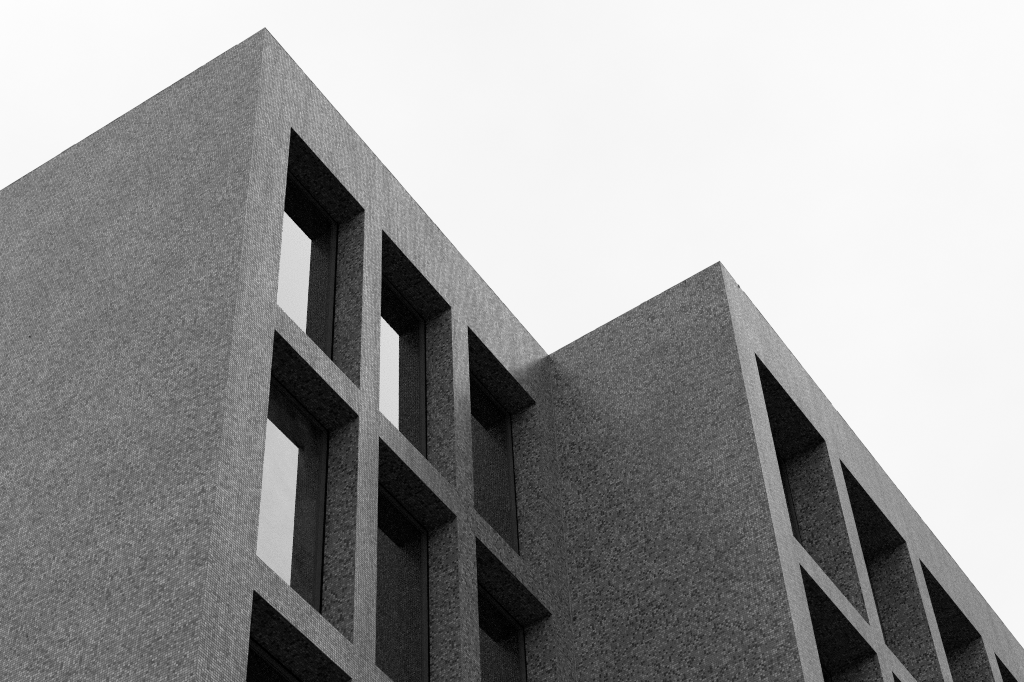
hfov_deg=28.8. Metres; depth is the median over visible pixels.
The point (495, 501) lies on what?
window
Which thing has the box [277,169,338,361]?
window
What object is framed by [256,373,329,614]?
window
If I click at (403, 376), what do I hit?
window
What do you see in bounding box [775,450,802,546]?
window
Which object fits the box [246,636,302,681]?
window
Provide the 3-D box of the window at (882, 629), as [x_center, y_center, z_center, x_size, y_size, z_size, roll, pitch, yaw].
[4.692,3.704,27.490,0.070,3.517,2.095,-29,-55,19]
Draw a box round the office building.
[0,27,1023,681]
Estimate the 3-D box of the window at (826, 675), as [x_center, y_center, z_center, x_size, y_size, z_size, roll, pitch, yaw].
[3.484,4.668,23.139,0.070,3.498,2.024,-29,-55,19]
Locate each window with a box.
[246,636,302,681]
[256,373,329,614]
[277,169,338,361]
[375,481,429,681]
[379,272,427,460]
[469,369,519,555]
[477,581,527,681]
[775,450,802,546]
[820,663,831,681]
[864,558,887,646]
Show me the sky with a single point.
(856, 167)
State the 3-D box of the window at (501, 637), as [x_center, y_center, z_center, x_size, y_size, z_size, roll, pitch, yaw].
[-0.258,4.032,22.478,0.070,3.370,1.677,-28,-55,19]
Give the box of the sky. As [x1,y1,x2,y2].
[0,0,1023,647]
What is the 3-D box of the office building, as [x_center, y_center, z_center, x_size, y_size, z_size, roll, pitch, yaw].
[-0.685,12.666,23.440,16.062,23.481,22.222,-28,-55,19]
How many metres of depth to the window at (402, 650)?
21.84 m

